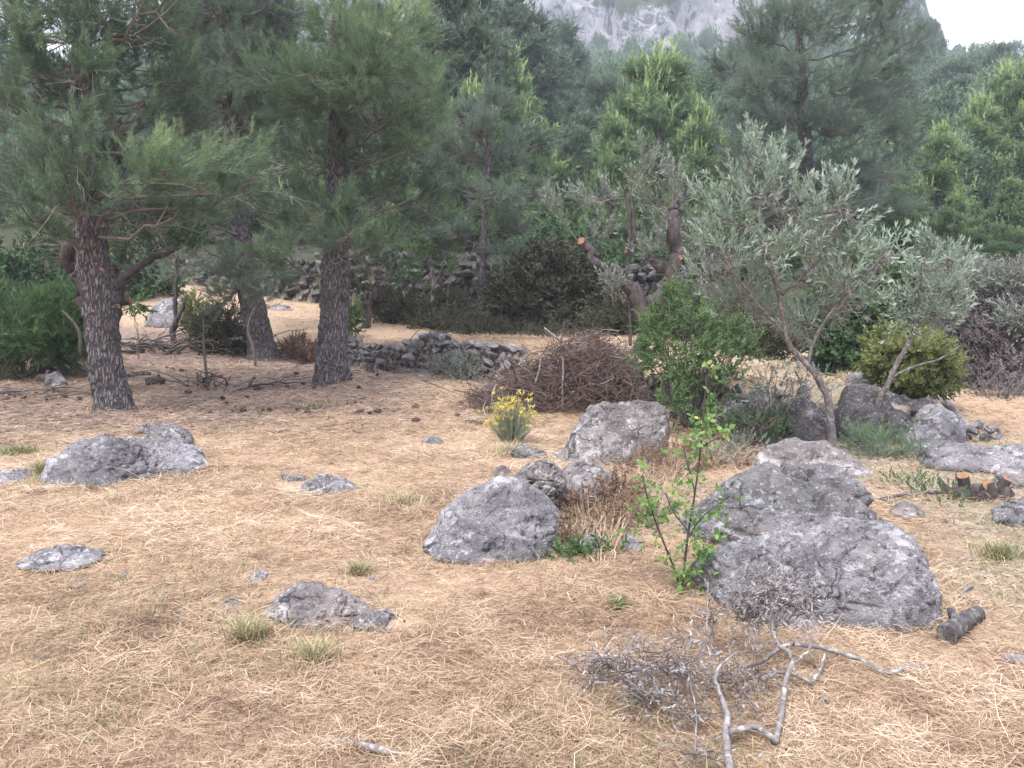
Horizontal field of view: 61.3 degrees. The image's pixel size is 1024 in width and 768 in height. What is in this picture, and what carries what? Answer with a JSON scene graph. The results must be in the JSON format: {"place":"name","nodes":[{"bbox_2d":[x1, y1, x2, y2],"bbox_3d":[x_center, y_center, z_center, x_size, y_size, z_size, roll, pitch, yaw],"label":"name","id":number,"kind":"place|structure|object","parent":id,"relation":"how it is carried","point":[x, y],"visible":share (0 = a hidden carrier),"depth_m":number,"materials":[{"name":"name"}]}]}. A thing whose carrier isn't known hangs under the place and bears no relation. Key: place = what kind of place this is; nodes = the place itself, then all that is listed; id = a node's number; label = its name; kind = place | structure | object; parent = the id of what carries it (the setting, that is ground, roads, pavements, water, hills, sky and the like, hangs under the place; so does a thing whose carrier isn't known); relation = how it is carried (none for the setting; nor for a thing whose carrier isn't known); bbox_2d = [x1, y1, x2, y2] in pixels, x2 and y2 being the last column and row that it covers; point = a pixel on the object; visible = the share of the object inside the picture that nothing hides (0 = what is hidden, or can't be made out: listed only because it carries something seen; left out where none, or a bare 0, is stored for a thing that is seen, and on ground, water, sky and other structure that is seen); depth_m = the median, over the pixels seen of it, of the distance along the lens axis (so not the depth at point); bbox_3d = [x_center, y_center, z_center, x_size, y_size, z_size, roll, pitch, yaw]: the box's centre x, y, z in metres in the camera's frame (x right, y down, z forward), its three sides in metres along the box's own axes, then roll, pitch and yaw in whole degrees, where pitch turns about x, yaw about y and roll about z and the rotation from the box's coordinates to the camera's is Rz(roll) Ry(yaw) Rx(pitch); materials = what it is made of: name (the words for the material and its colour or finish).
{"place":"outdoors","nodes":[
{"label":"outdoors","id":0,"kind":"place"},
{"bbox_2d":[0,45,1023,767],"bbox_3d":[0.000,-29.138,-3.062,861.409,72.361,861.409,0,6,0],"label":"ground","id":1,"kind":"structure","parent":0,"point":[8,231],"depth_m":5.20,"materials":[{"name":"beige plant"}]},
{"bbox_2d":[15,544,103,572],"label":"rock","id":2,"kind":"object","parent":1,"relation":"on","point":[69,555],"visible":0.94,"depth_m":4.92,"materials":[{"name":"stone"}]},
{"bbox_2d":[0,270,125,381],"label":"juniper bush","id":3,"kind":"object","parent":1,"relation":"on","point":[41,331],"visible":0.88,"depth_m":14.12,"materials":[{"name":"green plant"}]},
{"bbox_2d":[3,135,136,259],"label":"pine tree","id":4,"kind":"object","parent":1,"relation":"on","point":[67,223],"visible":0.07,"depth_m":26.79,"materials":[{"name":"green plant"}]},
{"bbox_2d":[0,227,189,326],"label":"scrub","id":5,"kind":"object","parent":1,"relation":"on","point":[29,266],"visible":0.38,"depth_m":21.11,"materials":[{"name":"green plant"}]},
{"bbox_2d":[14,198,215,321],"bbox_3d":[-5.889,-1.353,12.919,3.191,2.982,1.558,0,6,0],"label":"carob tree","id":6,"kind":"object","parent":1,"relation":"on","point":[66,257],"visible":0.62,"depth_m":12.49,"materials":[{"name":"green plant"}]},
{"bbox_2d":[39,433,208,488],"bbox_3d":[-3.222,0.706,7.289,1.357,0.575,0.950,-5,8,-37],"label":"boulder","id":7,"kind":"object","parent":1,"relation":"on","point":[85,460],"visible":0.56,"depth_m":6.97,"materials":[{"name":"stone"}]},
{"bbox_2d":[0,0,315,412],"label":"pine tree","id":8,"kind":"object","parent":1,"relation":"on","point":[83,28],"visible":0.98,"depth_m":9.91,"materials":[{"name":"green plant"}]},
{"bbox_2d":[107,47,222,217],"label":"pine tree","id":9,"kind":"object","parent":1,"relation":"on","point":[138,98],"visible":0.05,"depth_m":31.27,"materials":[{"name":"green plant"}]},
{"bbox_2d":[144,422,194,444],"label":"rock","id":10,"kind":"object","parent":1,"relation":"on","point":[162,433],"visible":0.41,"depth_m":8.10,"materials":[{"name":"stone"}]},
{"bbox_2d":[131,242,208,342],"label":"tree","id":11,"kind":"object","parent":1,"relation":"on","point":[173,327],"visible":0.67,"depth_m":17.93,"materials":[{"name":"green plant"}]},
{"bbox_2d":[120,324,302,356],"bbox_3d":[-6.798,-0.915,17.767,5.145,0.586,2.666,0,6,0],"label":"branch heap","id":12,"kind":"object","parent":1,"relation":"on","point":[177,346],"visible":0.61,"depth_m":17.35,"materials":[{"name":"brown wood"}]},
{"bbox_2d":[178,293,247,356],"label":"scrub","id":13,"kind":"object","parent":1,"relation":"on","point":[221,328],"visible":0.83,"depth_m":17.23,"materials":[{"name":"green plant"}]},
{"bbox_2d":[130,369,312,390],"bbox_3d":[-4.341,-0.082,13.373,3.000,0.325,1.079,-1,6,-12],"label":"branch heap","id":14,"kind":"object","parent":1,"relation":"on","point":[197,383],"visible":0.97,"depth_m":13.28,"materials":[{"name":"brown wood"}]},
{"bbox_2d":[140,0,328,360],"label":"pine tree","id":15,"kind":"object","parent":1,"relation":"on","point":[245,279],"visible":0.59,"depth_m":16.20,"materials":[{"name":"green plant"}]},
{"bbox_2d":[0,330,485,449],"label":"needle litter","id":16,"kind":"object","parent":1,"relation":"on","point":[51,401],"visible":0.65,"depth_m":11.70,"materials":[{"name":"brown plant"}]},
{"bbox_2d":[210,601,293,648],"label":"grass tuft","id":17,"kind":"object","parent":1,"relation":"on","point":[247,630],"visible":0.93,"depth_m":3.88,"materials":[{"name":"plant"}]},
{"bbox_2d":[166,0,366,224],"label":"pine tree","id":18,"kind":"object","parent":1,"relation":"on","point":[299,48],"visible":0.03,"depth_m":31.91,"materials":[{"name":"green plant"}]},
{"bbox_2d":[275,329,317,364],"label":"scrub","id":19,"kind":"object","parent":1,"relation":"on","point":[300,352],"visible":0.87,"depth_m":16.96,"materials":[{"name":"brown plant"}]},
{"bbox_2d":[249,118,349,242],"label":"pine tree","id":20,"kind":"object","parent":1,"relation":"on","point":[308,185],"visible":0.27,"depth_m":27.96,"materials":[{"name":"green plant"}]},
{"bbox_2d":[277,618,350,668],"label":"grass tuft","id":21,"kind":"object","parent":1,"relation":"on","point":[323,647],"visible":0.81,"depth_m":3.68,"materials":[{"name":"plant"}]},
{"bbox_2d":[263,580,374,628],"bbox_3d":[-0.953,1.112,4.253,0.556,0.246,0.434,0,6,0],"label":"rock","id":22,"kind":"object","parent":1,"relation":"on","point":[302,602],"visible":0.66,"depth_m":4.18,"materials":[{"name":"stone"}]},
{"bbox_2d":[298,473,359,495],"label":"rock","id":23,"kind":"object","parent":1,"relation":"on","point":[325,479],"visible":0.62,"depth_m":6.57,"materials":[{"name":"stone"}]},
{"bbox_2d":[212,0,478,386],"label":"pine tree","id":24,"kind":"object","parent":1,"relation":"on","point":[336,89],"visible":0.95,"depth_m":12.76,"materials":[{"name":"green plant"}]},
{"bbox_2d":[346,608,404,631],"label":"slab","id":25,"kind":"structure","parent":1,"relation":"on","point":[379,614],"depth_m":4.09,"materials":[{"name":"stone"}]},
{"bbox_2d":[348,127,420,247],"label":"pine tree","id":26,"kind":"object","parent":1,"relation":"on","point":[393,210],"visible":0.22,"depth_m":27.07,"materials":[{"name":"green plant"}]},
{"bbox_2d":[348,239,422,328],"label":"forked tree","id":27,"kind":"object","parent":1,"relation":"on","point":[366,300],"visible":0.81,"depth_m":18.49,"materials":[{"name":"green plant"}]},
{"bbox_2d":[286,331,529,382],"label":"stone wall","id":28,"kind":"structure","parent":1,"relation":"on","point":[439,341],"depth_m":15.26,"materials":[{"name":"stone"}]},
{"bbox_2d":[355,276,478,324],"bbox_3d":[-2.272,-1.687,19.954,3.008,1.741,2.485,0,6,0],"label":"scrub","id":29,"kind":"object","parent":1,"relation":"on","point":[396,305],"visible":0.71,"depth_m":19.78,"materials":[{"name":"green plant"}]},
{"bbox_2d":[385,189,469,310],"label":"young tree","id":30,"kind":"object","parent":1,"relation":"on","point":[445,250],"visible":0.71,"depth_m":19.83,"materials":[{"name":"green plant"}]},
{"bbox_2d":[349,0,564,247],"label":"pine tree","id":31,"kind":"object","parent":1,"relation":"on","point":[472,37],"visible":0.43,"depth_m":28.99,"materials":[{"name":"green plant"}]},
{"bbox_2d":[418,343,498,383],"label":"scrub","id":32,"kind":"object","parent":1,"relation":"on","point":[461,368],"visible":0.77,"depth_m":14.17,"materials":[{"name":"green plant"}]},
{"bbox_2d":[261,249,692,320],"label":"stone wall","id":33,"kind":"structure","parent":1,"relation":"on","point":[651,275],"depth_m":22.85,"materials":[{"name":"stone"}]},
{"bbox_2d":[428,68,528,252],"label":"pine tree","id":34,"kind":"object","parent":1,"relation":"on","point":[475,223],"visible":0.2,"depth_m":28.03,"materials":[{"name":"green plant"}]},
{"bbox_2d":[414,64,559,315],"bbox_3d":[-0.644,-4.283,19.952,3.662,6.122,3.191,0,6,0],"label":"pine tree","id":35,"kind":"object","parent":1,"relation":"on","point":[509,159],"visible":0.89,"depth_m":19.92,"materials":[{"name":"green plant"}]},
{"bbox_2d":[399,301,580,337],"bbox_3d":[-0.174,-1.123,18.320,4.509,1.287,2.986,4,7,33],"label":"scrub","id":36,"kind":"object","parent":1,"relation":"on","point":[447,318],"visible":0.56,"depth_m":18.15,"materials":[{"name":"green plant"}]},
{"bbox_2d":[422,475,561,565],"bbox_3d":[-0.120,0.903,5.386,0.879,0.622,0.923,0,6,0],"label":"boulder","id":37,"kind":"object","parent":1,"relation":"on","point":[496,517],"visible":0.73,"depth_m":5.16,"materials":[{"name":"stone"}]},
{"bbox_2d":[478,386,542,444],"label":"flowering plant","id":38,"kind":"object","parent":1,"relation":"on","point":[512,426],"visible":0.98,"depth_m":8.43,"materials":[{"name":"plant"}]},
{"bbox_2d":[0,359,1023,767],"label":"hay","id":39,"kind":"object","parent":1,"relation":"on","point":[406,649],"visible":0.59,"depth_m":3.70,"materials":[{"name":"plant"}]},
{"bbox_2d":[0,19,1023,225],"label":"wood","id":40,"kind":"object","parent":1,"relation":"on","point":[603,55],"visible":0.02,"depth_m":45.49,"materials":[{"name":"green plant"}]},
{"bbox_2d":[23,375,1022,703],"bbox_3d":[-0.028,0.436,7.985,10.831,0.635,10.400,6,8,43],"label":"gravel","id":41,"kind":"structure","parent":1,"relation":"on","point":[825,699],"depth_m":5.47,"materials":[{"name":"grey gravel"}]},
{"bbox_2d":[467,33,581,241],"bbox_3d":[-0.105,-9.008,32.143,5.324,7.926,4.499,4,7,36],"label":"pine tree","id":42,"kind":"object","parent":1,"relation":"on","point":[521,83],"visible":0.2,"depth_m":31.70,"materials":[{"name":"green plant"}]},
{"bbox_2d":[471,234,608,331],"bbox_3d":[0.675,-1.930,19.215,3.246,2.848,3.082,0,6,0],"label":"bramble mound","id":43,"kind":"object","parent":1,"relation":"on","point":[551,280],"visible":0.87,"depth_m":18.73,"materials":[{"name":"green plant"}]},
{"bbox_2d":[515,459,566,500],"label":"stone","id":44,"kind":"object","parent":1,"relation":"on","point":[547,477],"visible":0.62,"depth_m":5.71,"materials":[{"name":"stone"}]},
{"bbox_2d":[421,314,667,416],"bbox_3d":[0.635,-0.264,11.414,3.464,1.318,2.876,0,6,0],"label":"brush pile","id":45,"kind":"object","parent":1,"relation":"on","point":[542,378],"visible":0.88,"depth_m":10.77,"materials":[{"name":"brown plant"}]},
{"bbox_2d":[489,0,603,147],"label":"pine tree","id":46,"kind":"object","parent":1,"relation":"on","point":[527,29],"visible":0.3,"depth_m":42.38,"materials":[{"name":"green plant"}]},
{"bbox_2d":[542,122,599,223],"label":"pine tree","id":47,"kind":"object","parent":1,"relation":"on","point":[576,137],"visible":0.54,"depth_m":34.59,"materials":[{"name":"green plant"}]},
{"bbox_2d":[537,12,605,98],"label":"pine tree","id":48,"kind":"object","parent":1,"relation":"on","point":[567,34],"visible":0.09,"depth_m":57.15,"materials":[{"name":"green plant"}]},
{"bbox_2d":[533,528,627,578],"bbox_3d":[0.440,1.083,5.015,0.604,0.426,0.622,-4,7,-31],"label":"weed patch","id":49,"kind":"object","parent":1,"relation":"on","point":[575,549],"visible":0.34,"depth_m":5.05,"materials":[{"name":"green plant"}]},
{"bbox_2d":[560,461,625,503],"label":"rock","id":50,"kind":"object","parent":1,"relation":"on","point":[576,473],"visible":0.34,"depth_m":6.11,"materials":[{"name":"stone"}]},
{"bbox_2d":[556,70,638,140],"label":"pine tree","id":51,"kind":"object","parent":1,"relation":"on","point":[599,87],"visible":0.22,"depth_m":47.76,"materials":[{"name":"green plant"}]},
{"bbox_2d":[550,400,670,466],"bbox_3d":[0.916,0.558,7.998,1.156,0.814,0.982,0,6,0],"label":"boulder","id":52,"kind":"object","parent":1,"relation":"on","point":[604,430],"visible":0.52,"depth_m":7.72,"materials":[{"name":"stone"}]},
{"bbox_2d":[565,100,655,245],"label":"pine tree","id":53,"kind":"object","parent":1,"relation":"on","point":[618,150],"visible":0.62,"depth_m":29.96,"materials":[{"name":"green plant"}]},
{"bbox_2d":[551,464,671,565],"bbox_3d":[0.595,0.931,5.553,0.970,0.642,1.642,0,6,0],"label":"weed patch","id":54,"kind":"object","parent":1,"relation":"on","point":[615,506],"visible":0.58,"depth_m":5.62,"materials":[{"name":"brown plant"}]},
{"bbox_2d":[532,128,724,355],"bbox_3d":[1.770,-2.000,12.955,3.029,3.593,1.170,0,6,0],"label":"pruned olive tree","id":55,"kind":"object","parent":1,"relation":"on","point":[634,293],"visible":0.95,"depth_m":12.83,"materials":[{"name":"green plant"}]},
{"bbox_2d":[613,172,669,251],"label":"pine tree","id":56,"kind":"object","parent":1,"relation":"on","point":[640,221],"visible":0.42,"depth_m":27.28,"materials":[{"name":"green plant"}]},
{"bbox_2d":[567,35,732,243],"bbox_3d":[5.836,-9.172,33.606,6.827,8.693,6.770,1,6,13],"label":"pine tree","id":57,"kind":"object","parent":1,"relation":"on","point":[656,103],"visible":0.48,"depth_m":32.04,"materials":[{"name":"green plant"}]},
{"bbox_2d":[487,212,817,281],"bbox_3d":[3.629,-3.063,23.041,8.540,3.126,4.062,3,7,27],"label":"scrub","id":58,"kind":"object","parent":1,"relation":"on","point":[613,256],"visible":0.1,"depth_m":22.63,"materials":[{"name":"green plant"}]},
{"bbox_2d":[599,433,718,489],"bbox_3d":[1.024,0.698,6.857,0.963,0.510,1.716,3,7,25],"label":"weed patch","id":59,"kind":"object","parent":1,"relation":"on","point":[675,464],"visible":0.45,"depth_m":6.99,"materials":[{"name":"brown plant"}]},
{"bbox_2d":[612,360,745,595],"bbox_3d":[0.841,0.524,4.389,0.664,1.286,0.353,0,6,0],"label":"sapling","id":60,"kind":"object","parent":1,"relation":"on","point":[702,555],"visible":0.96,"depth_m":4.38,"materials":[{"name":"green plant"}]},
{"bbox_2d":[571,278,806,364],"bbox_3d":[3.335,-1.089,15.369,2.819,1.659,5.469,-3,7,-26],"label":"scrub","id":61,"kind":"object","parent":1,"relation":"on","point":[616,318],"visible":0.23,"depth_m":15.47,"materials":[{"name":"green plant"}]},
{"bbox_2d":[620,260,773,435],"bbox_3d":[2.063,-0.403,9.582,1.669,1.962,1.312,0,6,0],"label":"green shrub","id":62,"kind":"object","parent":1,"relation":"on","point":[689,381],"visible":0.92,"depth_m":9.62,"materials":[{"name":"green plant"}]},
{"bbox_2d":[658,92,736,236],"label":"pine tree","id":63,"kind":"object","parent":1,"relation":"on","point":[696,142],"visible":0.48,"depth_m":29.95,"materials":[{"name":"green plant"}]},
{"bbox_2d":[685,427,770,472],"bbox_3d":[1.846,0.636,7.704,0.615,0.448,1.110,5,8,37],"label":"weed patch","id":64,"kind":"object","parent":1,"relation":"on","point":[734,461],"visible":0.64,"depth_m":7.63,"materials":[{"name":"brown plant"}]},
{"bbox_2d":[542,554,931,767],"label":"fallen branch","id":65,"kind":"object","parent":1,"relation":"on","point":[763,604],"visible":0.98,"depth_m":3.40,"materials":[{"name":"grey wood"}]},
{"bbox_2d":[686,391,800,447],"bbox_3d":[2.370,0.399,8.936,1.266,0.627,0.802,5,8,42],"label":"weed patch","id":66,"kind":"object","parent":1,"relation":"on","point":[774,431],"visible":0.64,"depth_m":8.85,"materials":[{"name":"green plant"}]},
{"bbox_2d":[713,25,797,144],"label":"pine tree","id":67,"kind":"object","parent":1,"relation":"on","point":[754,55],"visible":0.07,"depth_m":44.19,"materials":[{"name":"green plant"}]},
{"bbox_2d":[601,343,943,421],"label":"stone wall","id":68,"kind":"structure","parent":1,"relation":"on","point":[918,405],"depth_m":9.76,"materials":[{"name":"stone"}]},
{"bbox_2d":[720,356,849,440],"bbox_3d":[2.846,0.148,9.108,1.572,0.967,1.068,-2,6,-14],"label":"dry shrub","id":69,"kind":"object","parent":1,"relation":"on","point":[784,401],"visible":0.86,"depth_m":9.06,"materials":[{"name":"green plant"}]},
{"bbox_2d":[680,460,895,545],"bbox_3d":[1.746,0.842,5.363,1.402,0.729,0.940,0,6,0],"label":"boulder","id":70,"kind":"object","parent":1,"relation":"on","point":[791,493],"visible":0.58,"depth_m":5.15,"materials":[{"name":"stone"}]},
{"bbox_2d":[669,111,934,448],"bbox_3d":[2.521,-0.725,7.663,2.244,3.237,1.319,0,6,0],"label":"olive tree","id":71,"kind":"object","parent":1,"relation":"on","point":[762,248],"visible":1,"depth_m":7.50,"materials":[{"name":"green plant"}]},
{"bbox_2d":[782,396,827,440],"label":"wall stone","id":72,"kind":"object","parent":1,"relation":"on","point":[809,418],"visible":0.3,"depth_m":9.03,"materials":[{"name":"stone"}]},
{"bbox_2d":[749,437,874,478],"bbox_3d":[2.569,0.705,7.430,1.132,0.492,0.805,0,6,0],"label":"rock","id":73,"kind":"object","parent":1,"relation":"on","point":[806,452],"visible":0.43,"depth_m":7.28,"materials":[{"name":"stone"}]},
{"bbox_2d":[689,516,942,633],"bbox_3d":[1.540,1.015,4.499,1.206,0.652,1.119,0,6,0],"label":"boulder","id":74,"kind":"object","parent":1,"relation":"on","point":[880,572],"visible":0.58,"depth_m":4.13,"materials":[{"name":"stone"}]},
{"bbox_2d":[688,0,949,273],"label":"pine tree","id":75,"kind":"object","parent":1,"relation":"on","point":[805,117],"visible":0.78,"depth_m":22.70,"materials":[{"name":"green plant"}]},
{"bbox_2d":[834,400,874,443],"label":"wall stone","id":76,"kind":"object","parent":1,"relation":"on","point":[851,411],"visible":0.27,"depth_m":8.88,"materials":[{"name":"stone"}]},
{"bbox_2d":[836,382,890,406],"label":"wall stone","id":77,"kind":"object","parent":1,"relation":"on","point":[860,394],"visible":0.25,"depth_m":9.44,"materials":[{"name":"stone"}]},
{"bbox_2d":[785,237,943,375],"bbox_3d":[5.462,-1.107,13.405,2.358,2.458,2.191,0,6,0],"label":"dark bush","id":78,"kind":"object","parent":1,"relation":"on","point":[841,354],"visible":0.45,"depth_m":12.92,"materials":[{"name":"green plant"}]},
{"bbox_2d":[826,414,935,463],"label":"broom shrub","id":79,"kind":"object","parent":1,"relation":"on","point":[895,450],"visible":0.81,"depth_m":8.10,"materials":[{"name":"green plant"}]},
{"bbox_2d":[868,180,926,256],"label":"pine tree","id":80,"kind":"object","parent":1,"relation":"on","point":[896,216],"visible":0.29,"depth_m":26.35,"materials":[{"name":"green plant"}]},
{"bbox_2d":[847,60,951,150],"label":"pine tree","id":81,"kind":"object","parent":1,"relation":"on","point":[917,99],"visible":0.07,"depth_m":45.46,"materials":[{"name":"green plant"}]},
{"bbox_2d":[851,316,974,403],"bbox_3d":[4.776,-0.219,10.383,1.296,1.185,1.352,5,8,40],"label":"yellow bush","id":82,"kind":"object","parent":1,"relation":"on","point":[937,378],"visible":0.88,"depth_m":10.09,"materials":[{"name":"green plant"}]},
{"bbox_2d":[902,404,965,448],"bbox_3d":[4.178,0.524,8.616,0.646,0.653,0.559,0,6,0],"label":"wall stone","id":83,"kind":"object","parent":1,"relation":"on","point":[941,422],"visible":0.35,"depth_m":8.45,"materials":[{"name":"stone"}]},
{"bbox_2d":[874,215,997,410],"bbox_3d":[4.362,-0.543,8.858,1.290,2.335,0.988,0,6,0],"label":"olive tree","id":84,"kind":"object","parent":1,"relation":"on","point":[956,274],"visible":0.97,"depth_m":8.85,"materials":[{"name":"green plant"}]},
{"bbox_2d":[879,463,999,506],"bbox_3d":[3.262,0.844,6.625,0.743,0.357,1.054,0,6,0],"label":"weed patch","id":85,"kind":"object","parent":1,"relation":"on","point":[924,486],"visible":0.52,"depth_m":6.62,"materials":[{"name":"green plant"}]},
{"bbox_2d":[903,114,982,243],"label":"pine tree","id":86,"kind":"object","parent":1,"relation":"on","point":[946,152],"visible":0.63,"depth_m":29.08,"materials":[{"name":"green plant"}]},
{"bbox_2d":[914,55,995,116],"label":"pine tree","id":87,"kind":"object","parent":1,"relation":"on","point":[957,71],"visible":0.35,"depth_m":63.12,"materials":[{"name":"green plant"}]},
{"bbox_2d":[923,185,993,253],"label":"pine tree","id":88,"kind":"object","parent":1,"relation":"on","point":[954,216],"visible":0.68,"depth_m":25.42,"materials":[{"name":"green plant"}]},
{"bbox_2d":[936,606,985,644],"bbox_3d":[2.067,1.097,3.961,0.380,0.169,0.095,-5,8,-42],"label":"log","id":89,"kind":"object","parent":1,"relation":"on","point":[964,620],"visible":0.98,"depth_m":3.89,"materials":[{"name":"grey wood"}]},
{"bbox_2d":[916,441,1023,473],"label":"slab","id":90,"kind":"structure","parent":1,"relation":"on","point":[954,456],"depth_m":7.56,"materials":[{"name":"stone"}]},
{"bbox_2d":[923,242,1023,390],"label":"thicket","id":91,"kind":"object","parent":1,"relation":"on","point":[989,350],"visible":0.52,"depth_m":13.49,"materials":[{"name":"grey plant"}]},
{"bbox_2d":[924,243,1023,350],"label":"olive sapling","id":92,"kind":"object","parent":1,"relation":"on","point":[992,278],"visible":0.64,"depth_m":13.58,"materials":[{"name":"green plant"}]},
{"bbox_2d":[939,473,1014,501],"bbox_3d":[3.510,0.811,6.473,0.499,0.304,0.355,0,6,0],"label":"stump","id":93,"kind":"object","parent":1,"relation":"on","point":[984,490],"visible":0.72,"depth_m":6.38,"materials":[{"name":"brown wood"}]},
{"bbox_2d":[939,86,1023,228],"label":"pine tree","id":94,"kind":"object","parent":1,"relation":"on","point":[980,118],"visible":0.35,"depth_m":31.67,"materials":[{"name":"green plant"}]},
{"bbox_2d":[952,347,1023,402],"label":"dry thicket","id":95,"kind":"object","parent":1,"relation":"on","point":[1013,390],"visible":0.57,"depth_m":11.95,"materials":[{"name":"grey plant"}]},
{"bbox_2d":[962,49,1023,217],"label":"pine tree","id":96,"kind":"object","parent":1,"relation":"on","point":[1008,88],"visible":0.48,"depth_m":32.51,"materials":[{"name":"green plant"}]},
{"bbox_2d":[972,170,1023,254],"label":"pine tree","id":97,"kind":"object","parent":1,"relation":"on","point":[1010,195],"visible":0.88,"depth_m":24.89,"materials":[{"name":"green plant"}]},
{"bbox_2d":[991,496,1023,527],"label":"rock","id":98,"kind":"object","parent":1,"relation":"on","point":[1012,512],"visible":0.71,"depth_m":5.77,"materials":[{"name":"stone"}]},
{"bbox_2d":[0,0,1023,67],"label":"sky","id":99,"kind":"structure","parent":0,"point":[963,22],"materials":[{"name":"white"}]},
{"bbox_2d":[116,0,967,65],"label":"mountain","id":100,"kind":"structure","parent":0,"point":[617,23],"depth_m":198.50,"materials":[{"name":"stone"}]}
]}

